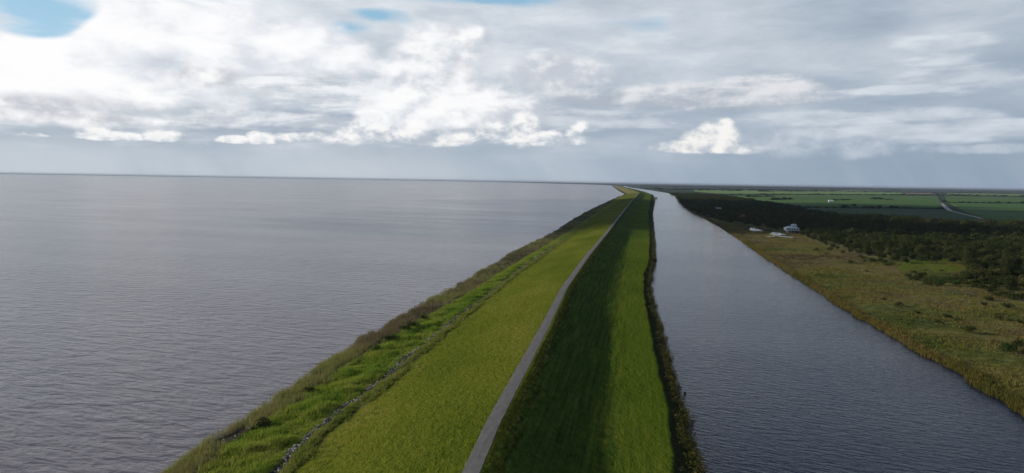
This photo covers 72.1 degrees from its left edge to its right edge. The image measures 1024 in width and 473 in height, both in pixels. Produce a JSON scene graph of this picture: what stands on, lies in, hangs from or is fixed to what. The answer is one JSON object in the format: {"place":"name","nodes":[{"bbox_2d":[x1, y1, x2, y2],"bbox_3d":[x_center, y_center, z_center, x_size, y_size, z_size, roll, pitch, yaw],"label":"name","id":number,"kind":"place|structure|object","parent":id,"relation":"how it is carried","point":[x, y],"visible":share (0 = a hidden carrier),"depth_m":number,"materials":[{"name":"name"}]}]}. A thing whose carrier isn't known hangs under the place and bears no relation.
{"place":"outdoors","nodes":[
{"label":"outdoors","id":0,"kind":"place"},
{"bbox_2d":[0,174,623,472],"bbox_3d":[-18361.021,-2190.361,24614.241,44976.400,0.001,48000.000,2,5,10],"label":"lake water","id":1,"kind":"structure","parent":0,"point":[152,324],"depth_m":434.23,"materials":[{"name":"grey liquid"}]},
{"bbox_2d":[183,185,699,472],"bbox_3d":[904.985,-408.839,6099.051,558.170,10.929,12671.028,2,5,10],"label":"levee terrain","id":2,"kind":"structure","parent":0,"point":[433,415],"depth_m":206.34,"materials":[{"name":"green plant"}]},
{"bbox_2d":[249,421,265,430],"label":"shrub","id":3,"kind":"object","parent":2,"relation":"on","point":[253,427],"visible":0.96,"depth_m":179.75,"materials":[{"name":"green plant"}]},
{"bbox_2d":[255,416,270,427],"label":"shrub","id":4,"kind":"object","parent":2,"relation":"on","point":[264,421],"visible":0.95,"depth_m":181.32,"materials":[{"name":"green plant"}]},
{"bbox_2d":[304,386,315,391],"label":"shrub","id":5,"kind":"object","parent":2,"relation":"on","point":[308,389],"visible":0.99,"depth_m":210.45,"materials":[{"name":"green plant"}]},
{"bbox_2d":[368,345,381,350],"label":"shrub","id":6,"kind":"object","parent":2,"relation":"on","point":[375,347],"visible":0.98,"depth_m":262.58,"materials":[{"name":"green plant"}]},
{"bbox_2d":[159,196,618,472],"bbox_3d":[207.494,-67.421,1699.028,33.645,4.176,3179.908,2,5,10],"label":"shoreline reeds","id":7,"kind":"object","parent":2,"relation":"on","point":[362,344],"visible":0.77,"depth_m":246.19,"materials":[{"name":"green plant"}]},
{"bbox_2d":[384,334,393,339],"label":"shrub","id":8,"kind":"object","parent":2,"relation":"on","point":[388,337],"visible":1,"depth_m":279.36,"materials":[{"name":"green plant"}]},
{"bbox_2d":[192,218,587,472],"bbox_3d":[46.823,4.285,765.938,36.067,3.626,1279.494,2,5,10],"label":"riprap rubble","id":9,"kind":"object","parent":2,"relation":"on","point":[305,438],"visible":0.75,"depth_m":204.36,"materials":[{"name":"stone"}]},
{"bbox_2d":[400,325,410,329],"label":"shrub","id":10,"kind":"object","parent":2,"relation":"on","point":[407,327],"visible":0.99,"depth_m":298.15,"materials":[{"name":"green plant"}]},
{"bbox_2d":[198,196,622,472],"bbox_3d":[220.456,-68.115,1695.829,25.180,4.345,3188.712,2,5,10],"label":"tall grass","id":11,"kind":"structure","parent":2,"relation":"on","point":[318,401],"depth_m":206.04,"materials":[{"name":"green plant"}]},
{"bbox_2d":[406,321,419,325],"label":"shrub","id":12,"kind":"object","parent":2,"relation":"on","point":[412,324],"visible":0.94,"depth_m":304.93,"materials":[{"name":"green plant"}]},
{"bbox_2d":[279,200,618,472],"bbox_3d":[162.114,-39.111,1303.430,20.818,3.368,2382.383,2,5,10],"label":"weeds","id":13,"kind":"object","parent":2,"relation":"on","point":[296,460],"visible":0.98,"depth_m":214.62,"materials":[{"name":"green plant"}]},
{"bbox_2d":[389,196,619,324],"bbox_3d":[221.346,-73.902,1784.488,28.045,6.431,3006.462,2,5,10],"label":"shoreline undergrowth","id":14,"kind":"object","parent":2,"relation":"on","point":[512,258],"visible":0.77,"depth_m":603.94,"materials":[{"name":"green plant"}]},
{"bbox_2d":[492,217,633,472],"bbox_3d":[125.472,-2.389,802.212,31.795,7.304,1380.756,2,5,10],"label":"slope stalks","id":15,"kind":"object","parent":2,"relation":"on","point":[546,405],"visible":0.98,"depth_m":179.67,"materials":[{"name":"green plant"}]},
{"bbox_2d":[646,196,707,472],"bbox_3d":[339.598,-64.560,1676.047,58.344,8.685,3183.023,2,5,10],"label":"shoreline vegetation","id":16,"kind":"object","parent":2,"relation":"on","point":[682,404],"visible":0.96,"depth_m":223.54,"materials":[{"name":"green plant"}]},
{"bbox_2d":[0,173,1023,192],"bbox_3d":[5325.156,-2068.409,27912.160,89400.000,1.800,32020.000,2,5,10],"label":"shore land","id":17,"kind":"structure","parent":0,"point":[955,190],"depth_m":27833.25,"materials":[{"name":"green plant"}]},
{"bbox_2d":[528,182,612,184],"bbox_3d":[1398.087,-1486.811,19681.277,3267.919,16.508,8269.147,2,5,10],"label":"shore woods","id":18,"kind":"object","parent":17,"relation":"on","point":[573,183],"visible":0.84,"depth_m":19681.29,"materials":[{"name":"green plant"}]},
{"bbox_2d":[612,185,1023,191],"bbox_3d":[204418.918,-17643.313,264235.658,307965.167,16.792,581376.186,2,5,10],"label":"woods","id":19,"kind":"object","parent":17,"relation":"on","point":[838,189],"visible":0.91,"depth_m":13704.33,"materials":[{"name":"green plant"}]},
{"bbox_2d":[0,0,1023,189],"label":"sky","id":20,"kind":"structure","parent":0,"point":[817,93],"materials":[{"name":"white"}]},
{"bbox_2d":[462,191,636,472],"bbox_3d":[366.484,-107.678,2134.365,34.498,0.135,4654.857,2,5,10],"label":"levee path","id":21,"kind":"structure","parent":0,"point":[477,456],"depth_m":189.87,"materials":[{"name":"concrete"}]},
{"bbox_2d":[771,232,785,234],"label":"pond water","id":22,"kind":"structure","parent":0,"point":[775,233],"depth_m":921.18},
{"bbox_2d":[694,190,901,193],"bbox_3d":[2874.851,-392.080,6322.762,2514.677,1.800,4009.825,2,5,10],"label":"field","id":23,"kind":"structure","parent":0,"point":[760,192],"depth_m":6103.39,"materials":[{"name":"plant"}]},
{"bbox_2d":[738,191,1023,202],"bbox_3d":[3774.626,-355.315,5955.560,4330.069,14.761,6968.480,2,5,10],"label":"treeline","id":24,"kind":"object","parent":23,"relation":"on","point":[782,198],"visible":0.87,"depth_m":4793.43,"materials":[{"name":"green plant"}]},
{"bbox_2d":[623,186,1023,472],"bbox_3d":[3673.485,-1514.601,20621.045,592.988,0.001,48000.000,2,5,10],"label":"canal water","id":25,"kind":"structure","parent":0,"point":[778,369],"depth_m":237.19,"materials":[{"name":"grey liquid"}]},
{"bbox_2d":[627,186,1023,401],"bbox_3d":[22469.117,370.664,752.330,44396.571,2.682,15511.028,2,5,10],"label":"marsh ground","id":26,"kind":"structure","parent":0,"point":[873,307],"depth_m":423.15,"materials":[{"name":"green plant"}]},
{"bbox_2d":[783,224,799,232],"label":"stilt house","id":27,"kind":"structure","parent":26,"relation":"on","point":[793,228],"depth_m":957.65,"materials":[{"name":"white paint"}]},
{"bbox_2d":[810,233,817,240],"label":"tree","id":28,"kind":"object","parent":26,"relation":"on","point":[813,236],"visible":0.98,"depth_m":820.24,"materials":[{"name":"green plant"}]},
{"bbox_2d":[831,238,843,243],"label":"tree","id":29,"kind":"object","parent":26,"relation":"on","point":[837,240],"visible":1,"depth_m":750.63,"materials":[{"name":"green plant"}]},
{"bbox_2d":[669,192,1023,245],"bbox_3d":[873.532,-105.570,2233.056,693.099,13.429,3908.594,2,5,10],"label":"dense woods","id":30,"kind":"object","parent":26,"relation":"on","point":[730,209],"visible":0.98,"depth_m":1173.67,"materials":[{"name":"green plant"}]},
{"bbox_2d":[677,199,1023,416],"bbox_3d":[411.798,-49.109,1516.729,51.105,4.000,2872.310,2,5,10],"label":"bank reeds","id":31,"kind":"object","parent":26,"relation":"on","point":[973,379],"visible":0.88,"depth_m":294.00,"materials":[{"name":"green plant"}]},
{"bbox_2d":[849,243,862,249],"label":"tree","id":32,"kind":"object","parent":26,"relation":"on","point":[855,246],"visible":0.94,"depth_m":688.81,"materials":[{"name":"green plant"}]},
{"bbox_2d":[768,201,945,208],"bbox_3d":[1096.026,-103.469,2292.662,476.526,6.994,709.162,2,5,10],"label":"field treeline","id":33,"kind":"object","parent":26,"relation":"on","point":[799,206],"visible":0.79,"depth_m":2065.10,"materials":[{"name":"green plant"}]},
{"bbox_2d":[864,249,873,256],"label":"tree","id":34,"kind":"object","parent":26,"relation":"on","point":[868,252],"visible":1,"depth_m":642.61,"materials":[{"name":"green plant"}]},
{"bbox_2d":[875,252,886,257],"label":"tree","id":35,"kind":"object","parent":26,"relation":"on","point":[880,254],"visible":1,"depth_m":620.82,"materials":[{"name":"green plant"}]},
{"bbox_2d":[878,258,887,263],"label":"shrub","id":36,"kind":"object","parent":26,"relation":"on","point":[883,261],"visible":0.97,"depth_m":593.05,"materials":[{"name":"green plant"}]},
{"bbox_2d":[841,204,943,208],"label":"hedge treeline","id":37,"kind":"object","parent":26,"relation":"on","point":[855,205],"visible":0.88,"depth_m":2109.72,"materials":[{"name":"green plant"}]},
{"bbox_2d":[889,254,900,260],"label":"tree","id":38,"kind":"object","parent":26,"relation":"on","point":[895,257],"visible":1,"depth_m":603.91,"materials":[{"name":"green plant"}]},
{"bbox_2d":[894,301,903,305],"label":"shrub","id":39,"kind":"object","parent":26,"relation":"on","point":[897,303],"visible":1,"depth_m":383.96,"materials":[{"name":"green plant"}]},
{"bbox_2d":[897,234,904,240],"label":"tree","id":40,"kind":"object","parent":26,"relation":"on","point":[901,237],"visible":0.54,"depth_m":756.26,"materials":[{"name":"green plant"}]},
{"bbox_2d":[901,257,909,262],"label":"tree","id":41,"kind":"object","parent":26,"relation":"on","point":[905,259],"visible":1,"depth_m":594.00,"materials":[{"name":"green plant"}]},
{"bbox_2d":[909,253,917,259],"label":"tree","id":42,"kind":"object","parent":26,"relation":"on","point":[912,255],"visible":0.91,"depth_m":617.00,"materials":[{"name":"green plant"}]},
{"bbox_2d":[907,273,922,279],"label":"shrub","id":43,"kind":"object","parent":26,"relation":"on","point":[915,277],"visible":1,"depth_m":491.40,"materials":[{"name":"green plant"}]},
{"bbox_2d":[914,254,928,260],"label":"tree","id":44,"kind":"object","parent":26,"relation":"on","point":[920,256],"visible":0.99,"depth_m":598.96,"materials":[{"name":"green plant"}]},
{"bbox_2d":[922,280,932,284],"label":"shrub","id":45,"kind":"object","parent":26,"relation":"on","point":[927,283],"visible":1,"depth_m":465.17,"materials":[{"name":"green plant"}]},
{"bbox_2d":[898,259,964,275],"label":"clearing grass","id":46,"kind":"structure","parent":26,"relation":"on","point":[916,262],"depth_m":570.08,"materials":[{"name":"green plant"}]},
{"bbox_2d":[924,275,939,281],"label":"shrub","id":47,"kind":"object","parent":26,"relation":"on","point":[931,277],"visible":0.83,"depth_m":485.56,"materials":[{"name":"green plant"}]},
{"bbox_2d":[930,251,942,260],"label":"tree","id":48,"kind":"object","parent":26,"relation":"on","point":[934,257],"visible":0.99,"depth_m":600.86,"materials":[{"name":"green plant"}]},
{"bbox_2d":[932,277,945,284],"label":"shrub","id":49,"kind":"object","parent":26,"relation":"on","point":[939,282],"visible":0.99,"depth_m":466.25,"materials":[{"name":"green plant"}]},
{"bbox_2d":[942,313,952,318],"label":"shrub","id":50,"kind":"object","parent":26,"relation":"on","point":[946,315],"visible":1,"depth_m":347.41,"materials":[{"name":"green plant"}]},
{"bbox_2d":[943,275,957,281],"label":"shrub","id":51,"kind":"object","parent":26,"relation":"on","point":[949,277],"visible":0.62,"depth_m":477.67,"materials":[{"name":"green plant"}]},
{"bbox_2d":[948,257,956,262],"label":"tree","id":52,"kind":"object","parent":26,"relation":"on","point":[952,259],"visible":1,"depth_m":600.47,"materials":[{"name":"green plant"}]},
{"bbox_2d":[947,279,963,285],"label":"shrub","id":53,"kind":"object","parent":26,"relation":"on","point":[958,281],"visible":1,"depth_m":464.62,"materials":[{"name":"green plant"}]},
{"bbox_2d":[962,250,976,261],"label":"tree","id":54,"kind":"object","parent":26,"relation":"on","point":[969,255],"visible":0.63,"depth_m":568.89,"materials":[{"name":"green plant"}]},
{"bbox_2d":[960,325,978,332],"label":"shrub","id":55,"kind":"object","parent":26,"relation":"on","point":[969,328],"visible":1,"depth_m":314.61,"materials":[{"name":"green plant"}]},
{"bbox_2d":[964,271,979,279],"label":"tree","id":56,"kind":"object","parent":26,"relation":"on","point":[969,275],"visible":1,"depth_m":480.58,"materials":[{"name":"green plant"}]},
{"bbox_2d":[964,262,980,269],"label":"tree","id":57,"kind":"object","parent":26,"relation":"on","point":[967,266],"visible":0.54,"depth_m":533.79,"materials":[{"name":"green plant"}]},
{"bbox_2d":[963,258,983,267],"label":"tree","id":58,"kind":"object","parent":26,"relation":"on","point":[970,260],"visible":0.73,"depth_m":539.52,"materials":[{"name":"green plant"}]},
{"bbox_2d":[968,279,982,287],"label":"tree","id":59,"kind":"object","parent":26,"relation":"on","point":[973,282],"visible":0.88,"depth_m":456.13,"materials":[{"name":"green plant"}]},
{"bbox_2d":[968,266,987,276],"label":"tree","id":60,"kind":"object","parent":26,"relation":"on","point":[979,270],"visible":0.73,"depth_m":489.49,"materials":[{"name":"green plant"}]},
{"bbox_2d":[977,283,989,288],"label":"shrub","id":61,"kind":"object","parent":26,"relation":"on","point":[981,285],"visible":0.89,"depth_m":447.06,"materials":[{"name":"green plant"}]},
{"bbox_2d":[979,277,990,283],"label":"tree","id":62,"kind":"object","parent":26,"relation":"on","point":[983,280],"visible":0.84,"depth_m":466.00,"materials":[{"name":"green plant"}]},
{"bbox_2d":[975,256,997,261],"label":"tree","id":63,"kind":"object","parent":26,"relation":"on","point":[991,258],"visible":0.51,"depth_m":572.91,"materials":[{"name":"green plant"}]},
{"bbox_2d":[977,249,996,256],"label":"tree","id":64,"kind":"object","parent":26,"relation":"on","point":[983,252],"visible":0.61,"depth_m":624.83,"materials":[{"name":"green plant"}]},
{"bbox_2d":[982,295,994,300],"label":"shrub","id":65,"kind":"object","parent":26,"relation":"on","point":[990,297],"visible":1,"depth_m":406.04,"materials":[{"name":"green plant"}]},
{"bbox_2d":[980,259,999,269],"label":"tree","id":66,"kind":"object","parent":26,"relation":"on","point":[987,264],"visible":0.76,"depth_m":537.19,"materials":[{"name":"green plant"}]},
{"bbox_2d":[983,287,997,292],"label":"shrub","id":67,"kind":"object","parent":26,"relation":"on","point":[990,290],"visible":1,"depth_m":436.01,"materials":[{"name":"green plant"}]},
{"bbox_2d":[984,270,1001,281],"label":"tree","id":68,"kind":"object","parent":26,"relation":"on","point":[992,274],"visible":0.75,"depth_m":476.50,"materials":[{"name":"green plant"}]},
{"bbox_2d":[989,283,997,288],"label":"tree","id":69,"kind":"object","parent":26,"relation":"on","point":[994,285],"visible":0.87,"depth_m":445.74,"materials":[{"name":"green plant"}]},
{"bbox_2d":[991,290,1004,295],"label":"shrub","id":70,"kind":"object","parent":26,"relation":"on","point":[998,293],"visible":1,"depth_m":424.47,"materials":[{"name":"green plant"}]},
{"bbox_2d":[993,314,1003,319],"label":"shrub","id":71,"kind":"object","parent":26,"relation":"on","point":[998,316],"visible":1,"depth_m":347.70,"materials":[{"name":"green plant"}]},
{"bbox_2d":[987,275,1010,288],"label":"tree","id":72,"kind":"object","parent":26,"relation":"on","point":[1000,280],"visible":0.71,"depth_m":452.00,"materials":[{"name":"green plant"}]},
{"bbox_2d":[994,268,1011,276],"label":"tree","id":73,"kind":"object","parent":26,"relation":"on","point":[1004,272],"visible":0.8,"depth_m":482.74,"materials":[{"name":"green plant"}]},
{"bbox_2d":[999,259,1010,265],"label":"tree","id":74,"kind":"object","parent":26,"relation":"on","point":[1002,263],"visible":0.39,"depth_m":549.38,"materials":[{"name":"green plant"}]},
{"bbox_2d":[999,263,1014,272],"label":"tree","id":75,"kind":"object","parent":26,"relation":"on","point":[1007,265],"visible":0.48,"depth_m":513.07,"materials":[{"name":"green plant"}]},
{"bbox_2d":[996,341,1018,351],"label":"shrub","id":76,"kind":"object","parent":26,"relation":"on","point":[1009,346],"visible":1,"depth_m":280.70,"materials":[{"name":"green plant"}]},
{"bbox_2d":[1000,302,1014,307],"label":"shrub","id":77,"kind":"object","parent":26,"relation":"on","point":[1006,305],"visible":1,"depth_m":379.43,"materials":[{"name":"green plant"}]},
{"bbox_2d":[1003,278,1020,291],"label":"tree","id":78,"kind":"object","parent":26,"relation":"on","point":[1010,284],"visible":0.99,"depth_m":428.77,"materials":[{"name":"green plant"}]},
{"bbox_2d":[1004,291,1020,299],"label":"shrub","id":79,"kind":"object","parent":26,"relation":"on","point":[1012,296],"visible":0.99,"depth_m":413.06,"materials":[{"name":"green plant"}]},
{"bbox_2d":[1010,256,1023,264],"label":"tree","id":80,"kind":"object","parent":26,"relation":"on","point":[1018,260],"visible":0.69,"depth_m":570.28,"materials":[{"name":"green plant"}]},
{"bbox_2d":[1010,339,1023,345],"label":"shrub","id":81,"kind":"object","parent":26,"relation":"on","point":[1020,342],"visible":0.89,"depth_m":290.60,"materials":[{"name":"green plant"}]},
{"bbox_2d":[1011,269,1023,278],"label":"tree","id":82,"kind":"object","parent":26,"relation":"on","point":[1016,273],"visible":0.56,"depth_m":481.17,"materials":[{"name":"green plant"}]},
{"bbox_2d":[1016,274,1023,290],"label":"tree","id":83,"kind":"object","parent":26,"relation":"on","point":[1021,281],"visible":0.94,"depth_m":446.92,"materials":[{"name":"green plant"}]},
{"bbox_2d":[739,195,941,207],"bbox_3d":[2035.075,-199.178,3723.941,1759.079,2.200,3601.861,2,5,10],"label":"field","id":84,"kind":"structure","parent":0,"point":[901,201],"depth_m":3016.56,"materials":[{"name":"plant"}]},
{"bbox_2d":[840,190,889,190],"bbox_3d":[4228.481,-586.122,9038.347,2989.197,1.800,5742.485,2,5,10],"label":"field","id":85,"kind":"structure","parent":0,"point":[865,190],"depth_m":10456.61,"materials":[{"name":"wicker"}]},
{"bbox_2d":[805,208,976,220],"bbox_3d":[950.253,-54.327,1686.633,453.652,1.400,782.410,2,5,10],"label":"field","id":86,"kind":"structure","parent":0,"point":[932,213],"depth_m":1740.37,"materials":[{"name":"green plant"}]},
{"bbox_2d":[939,200,983,218],"bbox_3d":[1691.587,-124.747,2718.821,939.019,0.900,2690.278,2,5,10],"label":"farm track","id":87,"kind":"structure","parent":0,"point":[947,209],"depth_m":1917.30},
{"bbox_2d":[945,196,1023,202],"bbox_3d":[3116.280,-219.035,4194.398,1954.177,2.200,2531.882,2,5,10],"label":"field","id":88,"kind":"structure","parent":0,"point":[982,199],"depth_m":4009.95,"materials":[{"name":"plant"}]},
{"bbox_2d":[947,193,1023,195],"bbox_3d":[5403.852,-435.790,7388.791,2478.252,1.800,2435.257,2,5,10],"label":"field","id":89,"kind":"structure","parent":0,"point":[987,194],"depth_m":7454.11,"materials":[{"name":"plant"}]},
{"bbox_2d":[950,203,1023,220],"bbox_3d":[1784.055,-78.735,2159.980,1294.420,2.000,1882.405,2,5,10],"label":"field","id":90,"kind":"structure","parent":0,"point":[996,211],"depth_m":2027.35,"materials":[{"name":"plant"}]}
]}

